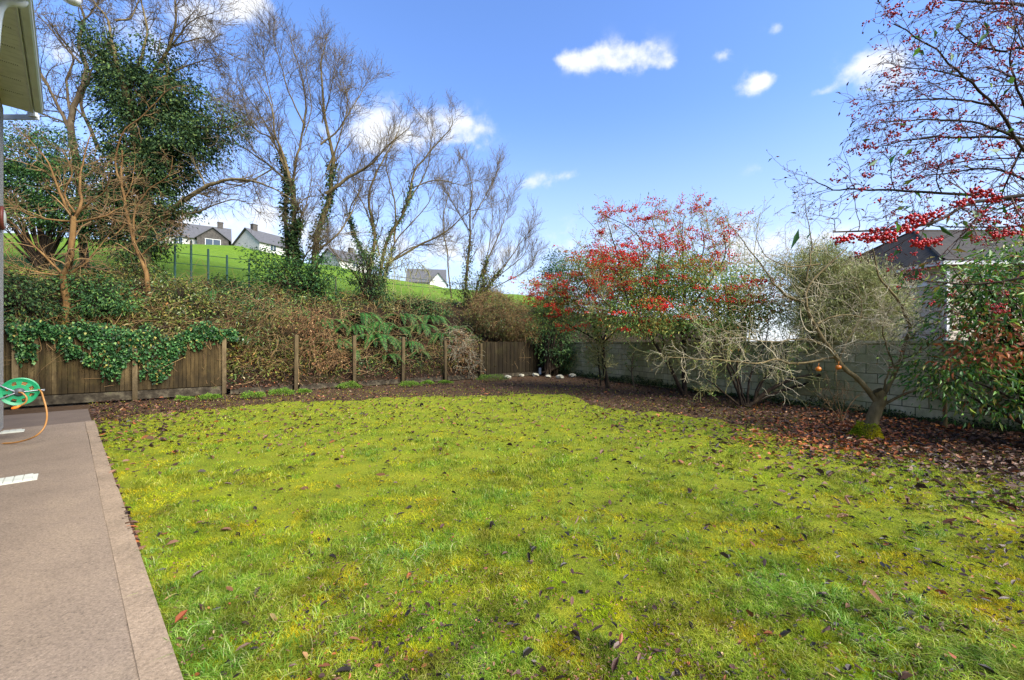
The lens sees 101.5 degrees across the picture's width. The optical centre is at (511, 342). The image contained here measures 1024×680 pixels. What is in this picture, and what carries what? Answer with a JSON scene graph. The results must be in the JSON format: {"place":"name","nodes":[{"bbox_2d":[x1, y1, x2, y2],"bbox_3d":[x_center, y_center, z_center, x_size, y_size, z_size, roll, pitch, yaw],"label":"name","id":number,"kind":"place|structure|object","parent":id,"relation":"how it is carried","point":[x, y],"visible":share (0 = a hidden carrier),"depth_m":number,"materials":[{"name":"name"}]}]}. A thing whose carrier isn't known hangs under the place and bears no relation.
{"place":"outdoors","nodes":[
{"label":"outdoors","id":0,"kind":"place"},
{"bbox_2d":[0,422,87,447],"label":"patio","id":1,"kind":"structure","parent":0,"point":[62,432],"depth_m":7.33,"materials":[{"name":"concrete"}]},
{"bbox_2d":[0,429,24,433],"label":"drain grate","id":2,"kind":"object","parent":1,"relation":"on","point":[11,431],"visible":1,"depth_m":7.51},
{"bbox_2d":[2,409,90,428],"bbox_3d":[-11.684,1.708,7.113,2.346,0.200,6.330,0,0,43],"label":"tarmac strip","id":3,"kind":"object","parent":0,"point":[39,419],"visible":0.6,"depth_m":8.90,"materials":[{"name":"asphalt"}]},
{"bbox_2d":[0,438,138,679],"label":"patio","id":4,"kind":"structure","parent":0,"point":[62,614],"depth_m":2.88,"materials":[{"name":"concrete"}]},
{"bbox_2d":[0,473,37,484],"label":"drain grate","id":5,"kind":"object","parent":4,"relation":"on","point":[18,479],"visible":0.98,"depth_m":4.87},
{"bbox_2d":[0,0,43,430],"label":"house","id":6,"kind":"structure","parent":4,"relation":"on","point":[20,82],"depth_m":6.88,"materials":[{"name":"paint"}]},
{"bbox_2d":[0,206,6,229],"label":"wall lamp","id":7,"kind":"object","parent":6,"relation":"attached to","point":[3,219],"visible":1,"depth_m":7.48,"materials":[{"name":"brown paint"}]},
{"bbox_2d":[0,378,47,443],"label":"hose reel","id":8,"kind":"object","parent":6,"relation":"attached to","point":[19,391],"visible":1,"depth_m":6.81,"materials":[{"name":"plastic"}]},
{"bbox_2d":[63,0,81,6],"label":"outdoor lamp","id":9,"kind":"object","parent":6,"relation":"attached to","point":[76,3],"visible":1,"depth_m":5.40,"materials":[{"name":"white plastic"}]},
{"bbox_2d":[3,233,545,307],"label":"hillside field","id":10,"kind":"structure","parent":0,"point":[219,251],"depth_m":26.90,"materials":[{"name":"green plant"}]},
{"bbox_2d":[3,120,117,270],"bbox_3d":[-19.084,-5.676,16.424,7.061,6.027,3.748,0,0,0],"label":"evergreen tree","id":11,"kind":"object","parent":10,"relation":"on","point":[25,176],"visible":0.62,"depth_m":16.02,"materials":[{"name":"green plant"}]},
{"bbox_2d":[11,0,145,267],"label":"bare tree","id":12,"kind":"object","parent":10,"relation":"on","point":[70,120],"visible":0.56,"depth_m":18.39,"materials":[{"name":"brown plant"}]},
{"bbox_2d":[174,238,175,279],"bbox_3d":[-14.575,-3.372,18.080,0.078,2.315,0.078,0,0,-23],"label":"metal post","id":13,"kind":"object","parent":10,"relation":"on","point":[175,261],"visible":0.58,"depth_m":18.07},
{"bbox_2d":[187,239,191,282],"bbox_3d":[-14.227,-3.407,18.428,0.258,2.381,0.084,0,0,0],"label":"metal post","id":14,"kind":"object","parent":10,"relation":"on","point":[190,258],"visible":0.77,"depth_m":18.41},
{"bbox_2d":[54,0,325,283],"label":"ivy tree","id":15,"kind":"object","parent":10,"relation":"on","point":[184,137],"visible":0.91,"depth_m":16.63,"materials":[{"name":"green plant"}]},
{"bbox_2d":[155,222,231,244],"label":"hill house","id":16,"kind":"structure","parent":10,"relation":"on","point":[210,235],"depth_m":74.95,"materials":[{"name":"stone"}]},
{"bbox_2d":[205,238,220,244],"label":"window","id":17,"kind":"structure","parent":16,"relation":"in","point":[207,241],"depth_m":74.62,"materials":[{"name":"glass"}]},
{"bbox_2d":[207,249,208,278],"bbox_3d":[-13.665,-3.223,18.808,0.078,2.008,0.078,0,0,-23],"label":"metal post","id":18,"kind":"object","parent":10,"relation":"on","point":[208,263],"visible":0.65,"depth_m":18.78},
{"bbox_2d":[128,258,470,291],"bbox_3d":[-9.012,-3.436,22.532,17.246,0.106,0.028,0,0,-39],"label":"fence wire","id":19,"kind":"object","parent":18,"relation":"attached to","point":[278,272],"visible":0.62,"depth_m":19.54,"materials":[{"name":"green metal"}]},
{"bbox_2d":[162,251,471,284],"bbox_3d":[-9.012,-3.886,22.532,17.246,0.106,0.028,0,0,-39],"label":"fence wire","id":20,"kind":"object","parent":18,"relation":"attached to","point":[278,263],"visible":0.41,"depth_m":19.64,"materials":[{"name":"green metal"}]},
{"bbox_2d":[226,255,227,283],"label":"metal post","id":21,"kind":"object","parent":10,"relation":"on","point":[226,267],"visible":0.65,"depth_m":19.22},
{"bbox_2d":[232,224,290,257],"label":"hill house","id":22,"kind":"structure","parent":10,"relation":"on","point":[247,236],"depth_m":76.17,"materials":[{"name":"paint"}]},
{"bbox_2d":[319,248,366,270],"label":"hill house","id":23,"kind":"structure","parent":10,"relation":"on","point":[328,255],"depth_m":85.12,"materials":[{"name":"stone"}]},
{"bbox_2d":[406,268,447,287],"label":"hill house","id":24,"kind":"structure","parent":10,"relation":"on","point":[439,275],"depth_m":93.28,"materials":[{"name":"white paint"}]},
{"bbox_2d":[3,273,746,395],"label":"bank","id":25,"kind":"structure","parent":0,"point":[451,322],"depth_m":17.65,"materials":[{"name":"plant"}]},
{"bbox_2d":[3,269,83,324],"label":"bank shrub","id":26,"kind":"object","parent":25,"relation":"on","point":[30,303],"visible":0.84,"depth_m":12.20,"materials":[{"name":"green plant"}]},
{"bbox_2d":[3,113,158,323],"bbox_3d":[-13.618,-3.607,12.961,4.760,7.112,2.515,0,0,-13],"label":"bare tree","id":27,"kind":"object","parent":25,"relation":"on","point":[69,259],"visible":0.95,"depth_m":12.84,"materials":[{"name":"brown plant"}]},
{"bbox_2d":[39,267,153,321],"bbox_3d":[-13.230,-1.476,13.411,2.973,1.961,2.542,0,0,0],"label":"bank shrub","id":28,"kind":"object","parent":25,"relation":"on","point":[105,303],"visible":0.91,"depth_m":13.22,"materials":[{"name":"green plant"}]},
{"bbox_2d":[48,54,194,298],"bbox_3d":[-14.146,-5.545,15.159,5.355,8.457,2.381,0,0,0],"label":"bare tree","id":29,"kind":"object","parent":25,"relation":"on","point":[141,258],"visible":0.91,"depth_m":15.18,"materials":[{"name":"brown plant"}]},
{"bbox_2d":[137,271,226,322],"bbox_3d":[-12.238,-1.467,15.252,3.612,2.278,2.340,0,0,0],"label":"bank shrub","id":30,"kind":"object","parent":25,"relation":"on","point":[179,297],"visible":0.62,"depth_m":15.18,"materials":[{"name":"green plant"}]},
{"bbox_2d":[193,291,243,304],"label":"fern","id":31,"kind":"object","parent":25,"relation":"on","point":[217,295],"visible":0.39,"depth_m":16.58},
{"bbox_2d":[191,269,273,298],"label":"bank shrub","id":32,"kind":"object","parent":25,"relation":"on","point":[222,279],"visible":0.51,"depth_m":17.59,"materials":[{"name":"green plant"}]},
{"bbox_2d":[223,294,302,323],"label":"bank shrub","id":33,"kind":"object","parent":25,"relation":"on","point":[271,300],"visible":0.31,"depth_m":16.91,"materials":[{"name":"green plant"}]},
{"bbox_2d":[213,282,316,372],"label":"dead brambles","id":34,"kind":"object","parent":25,"relation":"on","point":[266,328],"visible":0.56,"depth_m":15.01,"materials":[{"name":"plant"}]},
{"bbox_2d":[3,241,533,390],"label":"brambles","id":35,"kind":"object","parent":25,"relation":"on","point":[343,329],"visible":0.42,"depth_m":16.15,"materials":[{"name":"plant"}]},
{"bbox_2d":[3,254,534,387],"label":"undergrowth","id":36,"kind":"object","parent":25,"relation":"on","point":[128,282],"visible":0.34,"depth_m":15.32,"materials":[{"name":"plant"}]},
{"bbox_2d":[234,239,353,311],"bbox_3d":[-10.194,-2.902,19.659,5.560,3.679,3.229,0,0,0],"label":"evergreen shrub","id":37,"kind":"object","parent":25,"relation":"on","point":[310,274],"visible":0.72,"depth_m":19.41,"materials":[{"name":"green plant"}]},
{"bbox_2d":[283,309,319,320],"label":"fern","id":38,"kind":"object","parent":25,"relation":"on","point":[293,310],"visible":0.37,"depth_m":17.16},
{"bbox_2d":[184,0,428,291],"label":"bare tree","id":39,"kind":"object","parent":25,"relation":"on","point":[292,233],"visible":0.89,"depth_m":20.24,"materials":[{"name":"brown plant"}]},
{"bbox_2d":[273,291,361,378],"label":"dead brambles","id":40,"kind":"object","parent":25,"relation":"on","point":[333,353],"visible":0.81,"depth_m":15.66,"materials":[{"name":"plant"}]},
{"bbox_2d":[306,318,359,332],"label":"fern","id":41,"kind":"object","parent":25,"relation":"on","point":[333,320],"visible":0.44,"depth_m":17.38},
{"bbox_2d":[317,339,351,349],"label":"fern","id":42,"kind":"object","parent":25,"relation":"on","point":[339,340],"visible":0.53,"depth_m":16.54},
{"bbox_2d":[325,324,377,338],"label":"fern","id":43,"kind":"object","parent":25,"relation":"on","point":[356,326],"visible":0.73,"depth_m":17.44,"materials":[{"name":"plant"}]},
{"bbox_2d":[221,336,485,390],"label":"bank litter","id":44,"kind":"object","parent":25,"relation":"on","point":[279,384],"visible":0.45,"depth_m":16.28,"materials":[{"name":"plant"}]},
{"bbox_2d":[226,334,484,382],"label":"bank weeds","id":45,"kind":"object","parent":25,"relation":"on","point":[248,365],"visible":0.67,"depth_m":16.24,"materials":[{"name":"plant"}]},
{"bbox_2d":[337,312,382,324],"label":"fern","id":46,"kind":"object","parent":25,"relation":"on","point":[363,315],"visible":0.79,"depth_m":18.60,"materials":[{"name":"plant"}]},
{"bbox_2d":[343,244,397,310],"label":"evergreen shrub","id":47,"kind":"object","parent":25,"relation":"on","point":[368,287],"visible":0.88,"depth_m":21.18,"materials":[{"name":"green plant"}]},
{"bbox_2d":[348,333,400,349],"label":"fern","id":48,"kind":"object","parent":25,"relation":"on","point":[378,336],"visible":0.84,"depth_m":17.32,"materials":[{"name":"plant"}]},
{"bbox_2d":[354,321,402,333],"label":"fern","id":49,"kind":"object","parent":25,"relation":"on","point":[377,323],"visible":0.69,"depth_m":18.39,"materials":[{"name":"plant"}]},
{"bbox_2d":[368,353,407,362],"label":"fern","id":50,"kind":"object","parent":25,"relation":"on","point":[391,354],"visible":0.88,"depth_m":17.14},
{"bbox_2d":[368,325,417,338],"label":"fern","id":51,"kind":"object","parent":25,"relation":"on","point":[393,329],"visible":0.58,"depth_m":18.79,"materials":[{"name":"plant"}]},
{"bbox_2d":[380,313,426,326],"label":"fern","id":52,"kind":"object","parent":25,"relation":"on","point":[403,315],"visible":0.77,"depth_m":19.98,"materials":[{"name":"plant"}]},
{"bbox_2d":[393,341,423,352],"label":"fern","id":53,"kind":"object","parent":25,"relation":"on","point":[411,342],"visible":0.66,"depth_m":18.12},
{"bbox_2d":[317,89,508,319],"bbox_3d":[-5.402,-7.255,22.357,10.644,12.819,4.103,0,0,0],"label":"bare tree","id":54,"kind":"object","parent":25,"relation":"on","point":[410,192],"visible":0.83,"depth_m":22.46,"materials":[{"name":"brown plant"}]},
{"bbox_2d":[379,294,452,320],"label":"bank shrub","id":55,"kind":"object","parent":25,"relation":"on","point":[416,307],"visible":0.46,"depth_m":22.18,"materials":[{"name":"brown plant"}]},
{"bbox_2d":[402,324,441,336],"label":"fern","id":56,"kind":"object","parent":25,"relation":"on","point":[423,326],"visible":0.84,"depth_m":19.56,"materials":[{"name":"plant"}]},
{"bbox_2d":[412,315,448,324],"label":"fern","id":57,"kind":"object","parent":25,"relation":"on","point":[430,317],"visible":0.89,"depth_m":20.91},
{"bbox_2d":[428,332,457,344],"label":"fern","id":58,"kind":"object","parent":25,"relation":"on","point":[436,335],"visible":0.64,"depth_m":19.60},
{"bbox_2d":[442,326,472,335],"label":"fern","id":59,"kind":"object","parent":25,"relation":"on","point":[447,328],"visible":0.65,"depth_m":20.88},
{"bbox_2d":[437,321,495,379],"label":"dead brambles","id":60,"kind":"object","parent":25,"relation":"on","point":[462,345],"visible":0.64,"depth_m":19.36,"materials":[{"name":"plant"}]},
{"bbox_2d":[439,269,505,316],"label":"evergreen shrub","id":61,"kind":"object","parent":25,"relation":"on","point":[476,289],"visible":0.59,"depth_m":25.14,"materials":[{"name":"green plant"}]},
{"bbox_2d":[426,140,549,303],"bbox_3d":[-1.455,-7.499,26.382,8.056,11.184,3.960,0,0,0],"label":"bare tree","id":62,"kind":"object","parent":25,"relation":"on","point":[486,263],"visible":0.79,"depth_m":26.17,"materials":[{"name":"brown plant"}]},
{"bbox_2d":[463,281,545,345],"bbox_3d":[-0.197,-1.343,22.240,5.073,3.675,3.775,0,0,0],"label":"brown shrub","id":63,"kind":"object","parent":25,"relation":"on","point":[506,304],"visible":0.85,"depth_m":21.57,"materials":[{"name":"plant"}]},
{"bbox_2d":[2,0,1023,340],"label":"sky","id":64,"kind":"structure","parent":0,"point":[616,100],"materials":[{"name":"blue"}]},
{"bbox_2d":[3,371,1023,481],"bbox_3d":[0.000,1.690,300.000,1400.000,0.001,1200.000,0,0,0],"label":"ground","id":65,"kind":"structure","parent":0,"point":[87,405],"depth_m":12.50,"materials":[{"name":"soil"}]},
{"bbox_2d":[3,328,225,409],"bbox_3d":[-11.167,0.660,11.824,5.104,2.080,0.185,0,0,-39],"label":"wooden fence","id":66,"kind":"object","parent":65,"relation":"on","point":[53,380],"visible":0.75,"depth_m":11.71,"materials":[{"name":"brown wood"}]},
{"bbox_2d":[3,319,240,384],"bbox_3d":[-11.293,0.265,12.572,5.391,1.959,1.786,0,0,-39],"label":"fence ivy","id":67,"kind":"object","parent":66,"relation":"attached to","point":[63,335],"visible":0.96,"depth_m":11.73,"materials":[{"name":"plant"}]},
{"bbox_2d":[85,420,183,679],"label":"patio edging","id":68,"kind":"object","parent":65,"relation":"on","point":[151,645],"visible":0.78,"depth_m":2.72,"materials":[{"name":"concrete"}]},
{"bbox_2d":[199,392,223,398],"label":"moss clump","id":69,"kind":"object","parent":65,"relation":"on","point":[209,395],"visible":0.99,"depth_m":12.28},
{"bbox_2d":[230,385,291,393],"bbox_3d":[-8.392,1.560,14.067,1.802,0.200,0.040,0,0,-39],"label":"gravel board","id":70,"kind":"object","parent":65,"relation":"on","point":[247,389],"visible":0.64,"depth_m":13.96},
{"bbox_2d":[268,387,294,394],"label":"moss clump","id":71,"kind":"object","parent":65,"relation":"on","point":[275,391],"visible":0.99,"depth_m":13.32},
{"bbox_2d":[294,335,298,390],"bbox_3d":[-7.566,0.698,14.651,0.143,1.964,0.115,0,0,-39],"label":"fence post","id":72,"kind":"object","parent":65,"relation":"on","point":[296,340],"visible":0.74,"depth_m":14.61,"materials":[{"name":"brown wood"}]},
{"bbox_2d":[299,382,350,388],"bbox_3d":[-6.817,1.560,15.328,1.771,0.200,0.040,0,0,-39],"label":"gravel board","id":73,"kind":"object","parent":65,"relation":"on","point":[319,385],"visible":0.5,"depth_m":15.19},
{"bbox_2d":[352,336,355,385],"bbox_3d":[-6.001,0.702,15.904,0.125,1.956,0.115,0,0,-39],"label":"fence post","id":74,"kind":"object","parent":65,"relation":"on","point":[353,357],"visible":0.8,"depth_m":15.87,"materials":[{"name":"brown wood"}]},
{"bbox_2d":[357,379,399,385],"bbox_3d":[-5.251,1.560,16.581,1.727,0.200,0.040,0,0,-39],"label":"gravel board","id":75,"kind":"object","parent":65,"relation":"on","point":[382,382],"visible":0.71,"depth_m":16.58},
{"bbox_2d":[401,337,404,382],"bbox_3d":[-4.467,0.718,17.131,0.147,1.925,0.115,0,0,-39],"label":"fence post","id":76,"kind":"object","parent":65,"relation":"on","point":[403,358],"visible":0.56,"depth_m":17.09,"materials":[{"name":"brown wood"}]},
{"bbox_2d":[405,376,442,382],"bbox_3d":[-3.727,1.560,17.800,1.732,0.200,0.040,0,0,-39],"label":"gravel board","id":77,"kind":"object","parent":65,"relation":"on","point":[421,379],"visible":0.64,"depth_m":17.75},
{"bbox_2d":[443,340,446,379],"bbox_3d":[-2.930,0.784,18.361,0.146,1.792,0.115,0,0,-39],"label":"fence post","id":78,"kind":"object","parent":65,"relation":"on","point":[445,356],"visible":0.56,"depth_m":18.30,"materials":[{"name":"brown wood"}]},
{"bbox_2d":[447,374,477,379],"bbox_3d":[-2.222,1.560,19.005,1.612,0.200,0.040,0,0,-39],"label":"gravel board","id":79,"kind":"object","parent":65,"relation":"on","point":[461,377],"visible":0.79,"depth_m":18.93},
{"bbox_2d":[479,343,482,378],"bbox_3d":[-1.461,0.850,19.537,0.144,1.660,0.115,0,0,-39],"label":"fence post","id":80,"kind":"object","parent":65,"relation":"on","point":[480,356],"visible":0.74,"depth_m":19.49,"materials":[{"name":"brown wood"}]},
{"bbox_2d":[477,374,507,380],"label":"moss clump","id":81,"kind":"object","parent":65,"relation":"on","point":[491,376],"visible":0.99,"depth_m":18.39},
{"bbox_2d":[482,341,544,377],"bbox_3d":[0.436,0.798,21.167,4.758,1.744,0.095,0,0,-39],"label":"corner fence","id":82,"kind":"object","parent":65,"relation":"on","point":[505,357],"visible":0.76,"depth_m":20.70,"materials":[{"name":"wood"}]},
{"bbox_2d":[516,248,583,374],"bbox_3d":[2.210,-1.685,21.861,4.016,6.838,3.223,0,0,0],"label":"conifer","id":83,"kind":"object","parent":65,"relation":"on","point":[549,367],"visible":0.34,"depth_m":21.43,"materials":[{"name":"green plant"}]},
{"bbox_2d":[525,328,579,375],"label":"corner shrub","id":84,"kind":"object","parent":65,"relation":"on","point":[556,353],"visible":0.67,"depth_m":21.39,"materials":[{"name":"green plant"}]},
{"bbox_2d":[90,373,1023,549],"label":"leaf litter","id":85,"kind":"object","parent":65,"relation":"on","point":[1006,462],"visible":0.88,"depth_m":7.24,"materials":[{"name":"plant"}]},
{"bbox_2d":[175,395,193,400],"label":"moss clump","id":86,"kind":"object","parent":85,"relation":"on","point":[182,398],"visible":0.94,"depth_m":11.91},
{"bbox_2d":[240,390,265,397],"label":"moss clump","id":87,"kind":"object","parent":85,"relation":"on","point":[253,394],"visible":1,"depth_m":12.60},
{"bbox_2d":[296,388,311,392],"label":"moss clump","id":88,"kind":"object","parent":85,"relation":"on","point":[301,390],"visible":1,"depth_m":13.82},
{"bbox_2d":[335,381,362,388],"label":"moss clump","id":89,"kind":"object","parent":85,"relation":"on","point":[343,384],"visible":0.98,"depth_m":15.31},
{"bbox_2d":[398,380,422,385],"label":"moss clump","id":90,"kind":"object","parent":85,"relation":"on","point":[408,383],"visible":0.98,"depth_m":15.92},
{"bbox_2d":[810,362,864,420],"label":"dead shrub","id":91,"kind":"object","parent":85,"relation":"on","point":[840,419],"visible":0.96,"depth_m":8.52,"materials":[{"name":"plant"}]},
{"bbox_2d":[508,235,679,387],"bbox_3d":[3.219,-1.217,15.655,6.873,5.888,3.729,0,0,0],"label":"berry tree","id":92,"kind":"object","parent":65,"relation":"on","point":[558,304],"visible":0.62,"depth_m":15.49,"materials":[{"name":"red plant"}]},
{"bbox_2d":[623,346,640,388],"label":"sapling","id":93,"kind":"object","parent":65,"relation":"on","point":[632,364],"visible":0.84,"depth_m":14.72,"materials":[{"name":"green plant"}]},
{"bbox_2d":[568,185,781,340],"bbox_3d":[5.571,-1.913,14.572,7.184,7.065,2.132,0,0,0],"label":"bare shrub","id":94,"kind":"object","parent":65,"relation":"on","point":[670,209],"visible":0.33,"depth_m":14.64,"materials":[{"name":"plant"}]},
{"bbox_2d":[569,189,803,396],"bbox_3d":[5.243,-1.575,13.062,7.149,6.481,3.792,0,0,0],"label":"berry tree","id":95,"kind":"object","parent":65,"relation":"on","point":[667,299],"visible":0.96,"depth_m":12.71,"materials":[{"name":"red plant"}]},
{"bbox_2d":[684,287,840,407],"bbox_3d":[6.467,0.176,10.976,4.286,3.471,2.068,0,0,0],"label":"leaning shrub","id":96,"kind":"object","parent":65,"relation":"on","point":[761,396],"visible":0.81,"depth_m":10.85,"materials":[{"name":"brown plant"}]},
{"bbox_2d":[557,340,1023,433],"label":"block wall","id":97,"kind":"structure","parent":65,"relation":"on","point":[870,379],"depth_m":10.94,"materials":[{"name":"concrete"}]},
{"bbox_2d":[558,368,1023,433],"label":"wall foot moss","id":98,"kind":"object","parent":65,"relation":"on","point":[934,419],"depth_m":10.45,"materials":[{"name":"plant"}]},
{"bbox_2d":[647,173,1023,441],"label":"apple tree","id":99,"kind":"object","parent":65,"relation":"on","point":[869,426],"visible":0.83,"depth_m":7.26,"materials":[{"name":"brown plant"}]},
{"bbox_2d":[655,401,1016,469],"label":"orange leaves","id":100,"kind":"object","parent":65,"relation":"on","point":[845,441],"visible":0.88,"depth_m":7.19,"materials":[{"name":"plant"}]},
{"bbox_2d":[766,0,1023,329],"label":"berry tree","id":101,"kind":"object","parent":65,"relation":"on","point":[923,220],"visible":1,"depth_m":2.93,"materials":[{"name":"red plant"}]},
{"bbox_2d":[787,230,1023,340],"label":"neighbour house","id":102,"kind":"structure","parent":65,"relation":"on","point":[935,253],"depth_m":18.19,"materials":[{"name":"white paint"}]},
{"bbox_2d":[891,269,927,289],"bbox_3d":[17.490,-2.958,18.462,0.100,1.120,1.760,0,0,0],"label":"window","id":103,"kind":"structure","parent":102,"relation":"in","point":[923,284],"depth_m":18.31,"materials":[{"name":"glass"}]},
{"bbox_2d":[927,357,959,428],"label":"sapling","id":104,"kind":"object","parent":65,"relation":"on","point":[944,407],"visible":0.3,"depth_m":8.00,"materials":[{"name":"green plant"}]},
{"bbox_2d":[872,215,1023,430],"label":"evergreen shrub","id":105,"kind":"object","parent":65,"relation":"on","point":[1011,333],"visible":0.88,"depth_m":6.53,"materials":[{"name":"green plant"}]},
{"bbox_2d":[92,380,1023,679],"bbox_3d":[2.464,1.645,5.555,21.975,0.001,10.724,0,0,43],"label":"lawn","id":106,"kind":"structure","parent":0,"point":[595,495],"depth_m":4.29,"materials":[{"name":"plant"}]},
{"bbox_2d":[175,609,187,622],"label":"fallen leaf","id":107,"kind":"object","parent":106,"relation":"on","point":[180,615],"visible":1,"depth_m":2.41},
{"bbox_2d":[97,382,1023,679],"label":"fallen leaves","id":108,"kind":"object","parent":106,"relation":"on","point":[619,643],"depth_m":2.83,"materials":[{"name":"plant"}]},
{"bbox_2d":[107,389,1023,679],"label":"leaf crumbs","id":109,"kind":"object","parent":106,"relation":"on","point":[337,677],"visible":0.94,"depth_m":2.50,"materials":[{"name":"plant"}]},
{"bbox_2d":[867,587,882,603],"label":"fallen leaf","id":110,"kind":"object","parent":106,"relation":"on","point":[874,594],"visible":1,"depth_m":2.61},
{"bbox_2d":[766,229,932,354],"bbox_3d":[8.947,-1.138,10.958,4.964,3.764,3.067,0,0,0],"label":"broom shrub","id":111,"kind":"object","parent":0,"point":[868,273],"visible":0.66,"depth_m":10.36,"materials":[{"name":"plant"}]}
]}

